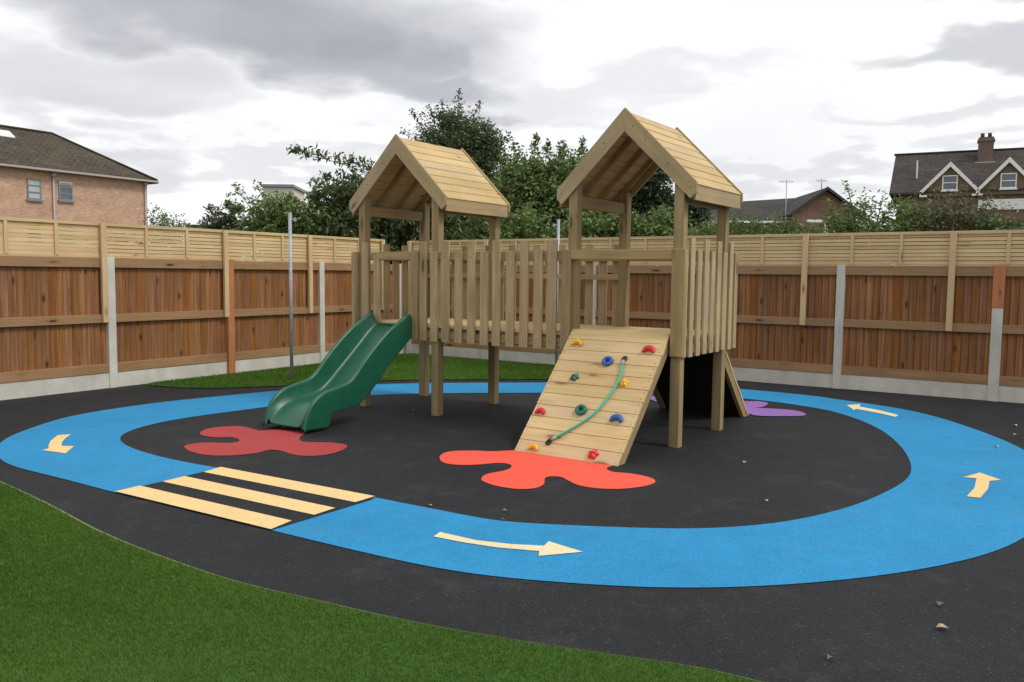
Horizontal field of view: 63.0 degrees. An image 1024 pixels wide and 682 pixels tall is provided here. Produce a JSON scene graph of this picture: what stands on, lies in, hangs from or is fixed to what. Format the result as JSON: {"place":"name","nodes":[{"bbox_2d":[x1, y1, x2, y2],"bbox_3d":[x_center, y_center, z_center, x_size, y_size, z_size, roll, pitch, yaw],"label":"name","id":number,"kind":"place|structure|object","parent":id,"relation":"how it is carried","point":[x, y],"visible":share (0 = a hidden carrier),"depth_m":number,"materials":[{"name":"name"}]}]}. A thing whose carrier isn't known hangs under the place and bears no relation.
{"place":"outdoors","nodes":[
{"label":"outdoors","id":0,"kind":"place"},
{"bbox_2d":[0,124,158,257],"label":"brick building","id":1,"kind":"structure","parent":0,"point":[48,175],"depth_m":45.88,"materials":[{"name":"orange brick"}]},
{"bbox_2d":[26,178,43,201],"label":"window","id":2,"kind":"structure","parent":1,"relation":"in","point":[34,193],"depth_m":43.91,"materials":[{"name":"white glass"}]},
{"bbox_2d":[28,225,41,237],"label":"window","id":3,"kind":"structure","parent":1,"relation":"in","point":[34,225],"depth_m":44.02,"materials":[{"name":"glass"}]},
{"bbox_2d":[58,181,74,202],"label":"window","id":4,"kind":"structure","parent":1,"relation":"in","point":[65,188],"depth_m":45.32,"materials":[{"name":"clear glass"}]},
{"bbox_2d":[185,224,203,251],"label":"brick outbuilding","id":5,"kind":"structure","parent":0,"point":[194,226],"depth_m":29.68,"materials":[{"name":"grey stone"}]},
{"bbox_2d":[260,184,305,213],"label":"pale building","id":6,"kind":"structure","parent":0,"point":[299,192],"depth_m":39.61,"materials":[{"name":"white paint"}]},
{"bbox_2d":[147,353,554,387],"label":"back lawn","id":7,"kind":"structure","parent":0,"point":[314,368],"depth_m":12.35,"materials":[{"name":"green plant"}]},
{"bbox_2d":[288,212,295,379],"bbox_3d":[-3.112,-0.612,11.873,0.110,2.408,0.051,1,5,0],"label":"metal pole","id":8,"kind":"object","parent":7,"relation":"on","point":[290,219],"visible":0.88,"depth_m":11.85,"materials":[{"name":"metal"}]},
{"bbox_2d":[553,219,559,364],"bbox_3d":[0.693,-0.708,13.291,0.110,2.448,0.051,1,5,0],"label":"metal pole","id":9,"kind":"object","parent":7,"relation":"on","point":[558,239],"visible":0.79,"depth_m":13.23,"materials":[{"name":"metal"}]},
{"bbox_2d":[0,482,764,681],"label":"front lawn","id":10,"kind":"structure","parent":0,"point":[467,647],"depth_m":3.44,"materials":[{"name":"green plant"}]},
{"bbox_2d":[403,344,406,353],"bbox_3d":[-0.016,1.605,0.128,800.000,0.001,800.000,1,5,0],"label":"ground","id":11,"kind":"structure","parent":0,"point":[405,349],"depth_m":17.68,"materials":[{"name":"grey concrete"}]},
{"bbox_2d":[89,231,243,260],"bbox_3d":[-7.146,-1.069,17.199,4.438,2.557,1.447,4,5,33],"label":"privet hedge","id":12,"kind":"object","parent":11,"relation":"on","point":[166,250],"visible":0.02,"depth_m":16.88,"materials":[{"name":"green plant"}]},
{"bbox_2d":[141,203,197,251],"bbox_3d":[-8.130,-1.664,19.939,1.467,3.283,1.021,1,5,0],"label":"birch tree","id":13,"kind":"object","parent":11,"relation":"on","point":[163,218],"visible":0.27,"depth_m":19.73,"materials":[{"name":"green plant"}]},
{"bbox_2d":[196,203,228,248],"bbox_3d":[-6.209,-1.341,17.526,0.883,3.065,0.812,1,5,0],"label":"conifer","id":14,"kind":"object","parent":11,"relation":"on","point":[212,225],"visible":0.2,"depth_m":17.33,"materials":[{"name":"green plant"}]},
{"bbox_2d":[214,192,246,259],"bbox_3d":[-5.790,-1.442,17.365,0.690,3.300,0.687,1,5,0],"label":"conifer","id":15,"kind":"object","parent":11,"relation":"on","point":[225,218],"visible":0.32,"depth_m":17.16,"materials":[{"name":"green plant"}]},
{"bbox_2d":[226,179,344,262],"bbox_3d":[-4.349,-1.453,16.628,2.496,3.469,1.618,-1,5,-20],"label":"cherry tree","id":16,"kind":"object","parent":11,"relation":"on","point":[273,218],"visible":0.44,"depth_m":16.25,"materials":[{"name":"green plant"}]},
{"bbox_2d":[286,143,488,263],"bbox_3d":[-2.481,-1.864,17.072,4.328,4.259,2.417,-1,5,-20],"label":"cherry laurel","id":17,"kind":"object","parent":11,"relation":"on","point":[396,235],"visible":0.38,"depth_m":16.57,"materials":[{"name":"green plant"}]},
{"bbox_2d":[399,88,514,223],"bbox_3d":[-1.437,-3.707,23.827,3.934,6.874,3.264,1,5,0],"label":"broadleaf tree","id":18,"kind":"object","parent":11,"relation":"on","point":[473,141],"visible":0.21,"depth_m":23.18,"materials":[{"name":"green plant"}]},
{"bbox_2d":[399,197,562,263],"bbox_3d":[-0.765,-1.554,18.795,4.596,3.397,1.950,0,5,-6],"label":"hazel bush","id":19,"kind":"object","parent":11,"relation":"on","point":[512,229],"visible":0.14,"depth_m":18.55,"materials":[{"name":"green plant"}]},
{"bbox_2d":[488,132,610,237],"bbox_3d":[0.872,-2.607,21.001,3.937,5.180,2.631,1,5,0],"label":"hazel tree","id":20,"kind":"object","parent":11,"relation":"on","point":[539,181],"visible":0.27,"depth_m":20.34,"materials":[{"name":"green plant"}]},
{"bbox_2d":[550,202,709,265],"bbox_3d":[2.509,-1.438,18.462,3.592,3.283,1.630,1,5,0],"label":"elder bush","id":21,"kind":"object","parent":11,"relation":"on","point":[650,227],"visible":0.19,"depth_m":18.11,"materials":[{"name":"green plant"}]},
{"bbox_2d":[593,168,674,230],"bbox_3d":[2.940,-2.608,21.357,3.613,5.164,2.479,1,5,0],"label":"holly tree","id":22,"kind":"object","parent":11,"relation":"on","point":[650,193],"visible":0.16,"depth_m":20.73,"materials":[{"name":"green plant"}]},
{"bbox_2d":[671,196,715,232],"bbox_3d":[4.415,-1.900,20.379,1.222,3.941,1.353,1,5,0],"label":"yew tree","id":23,"kind":"object","parent":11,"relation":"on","point":[698,213],"visible":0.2,"depth_m":20.12,"materials":[{"name":"green plant"}]},
{"bbox_2d":[407,230,1023,402],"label":"board fence","id":24,"kind":"object","parent":11,"relation":"on","point":[890,323],"visible":0.59,"depth_m":11.52,"materials":[{"name":"wood"}]},
{"bbox_2d":[673,186,856,250],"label":"brick bungalow","id":25,"kind":"object","parent":11,"relation":"on","point":[813,205],"visible":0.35,"depth_m":48.73,"materials":[{"name":"grey tile"}]},
{"bbox_2d":[779,179,791,225],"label":"tv aerial","id":26,"kind":"object","parent":25,"relation":"attached to","point":[786,196],"visible":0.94,"depth_m":46.47,"materials":[{"name":"metal"}]},
{"bbox_2d":[687,209,845,265],"bbox_3d":[4.473,-0.937,15.009,3.481,2.871,1.336,3,5,31],"label":"elder bush","id":27,"kind":"object","parent":11,"relation":"on","point":[739,230],"visible":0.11,"depth_m":14.76,"materials":[{"name":"green plant"}]},
{"bbox_2d":[806,220,827,231],"bbox_3d":[7.154,-1.390,19.746,0.480,2.970,0.060,1,5,0],"label":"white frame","id":28,"kind":"object","parent":11,"relation":"on","point":[816,221],"visible":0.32,"depth_m":19.61,"materials":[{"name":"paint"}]},
{"bbox_2d":[816,180,938,264],"bbox_3d":[5.950,-0.997,13.597,2.045,3.244,1.309,2,5,18],"label":"buddleia","id":29,"kind":"object","parent":11,"relation":"on","point":[851,224],"visible":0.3,"depth_m":13.41,"materials":[{"name":"green plant"}]},
{"bbox_2d":[904,182,1023,264],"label":"buddleia","id":30,"kind":"object","parent":11,"relation":"on","point":[959,215],"visible":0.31,"depth_m":12.84,"materials":[{"name":"green plant"}]},
{"bbox_2d":[957,215,1023,264],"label":"ivy hedge","id":31,"kind":"object","parent":11,"relation":"on","point":[996,224],"visible":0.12,"depth_m":12.31,"materials":[{"name":"green plant"}]},
{"bbox_2d":[0,379,1023,681],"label":"safety surface","id":32,"kind":"object","parent":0,"point":[854,535],"visible":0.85,"depth_m":5.41,"materials":[{"name":"black rubber"}]},
{"bbox_2d":[0,216,402,399],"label":"board fence","id":33,"kind":"object","parent":32,"relation":"on","point":[74,322],"visible":0.81,"depth_m":11.60,"materials":[{"name":"wood"}]},
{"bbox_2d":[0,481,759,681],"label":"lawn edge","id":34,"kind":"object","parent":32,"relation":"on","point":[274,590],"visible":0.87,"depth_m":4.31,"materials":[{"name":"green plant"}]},
{"bbox_2d":[263,108,748,466],"bbox_3d":[0.094,-0.655,8.770,4.369,3.141,3.288,3,5,23],"label":"climbing frame","id":35,"kind":"object","parent":32,"relation":"on","point":[604,382],"visible":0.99,"depth_m":8.44,"materials":[{"name":"brown wood"}]},
{"bbox_2d":[936,623,947,627],"bbox_3d":[1.904,1.264,3.696,0.041,0.014,0.040,-3,6,-35],"label":"fallen leaf","id":36,"kind":"object","parent":32,"relation":"on","point":[940,625],"visible":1,"depth_m":3.70,"materials":[{"name":"beige plant"}]},
{"bbox_2d":[0,0,1023,265],"label":"sky","id":37,"kind":"structure","parent":0,"point":[199,98],"materials":[{"name":"white"}]},
{"bbox_2d":[889,133,1023,264],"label":"gabled house","id":38,"kind":"structure","parent":0,"point":[986,165],"depth_m":56.79,"materials":[{"name":"white paint"}]}
]}

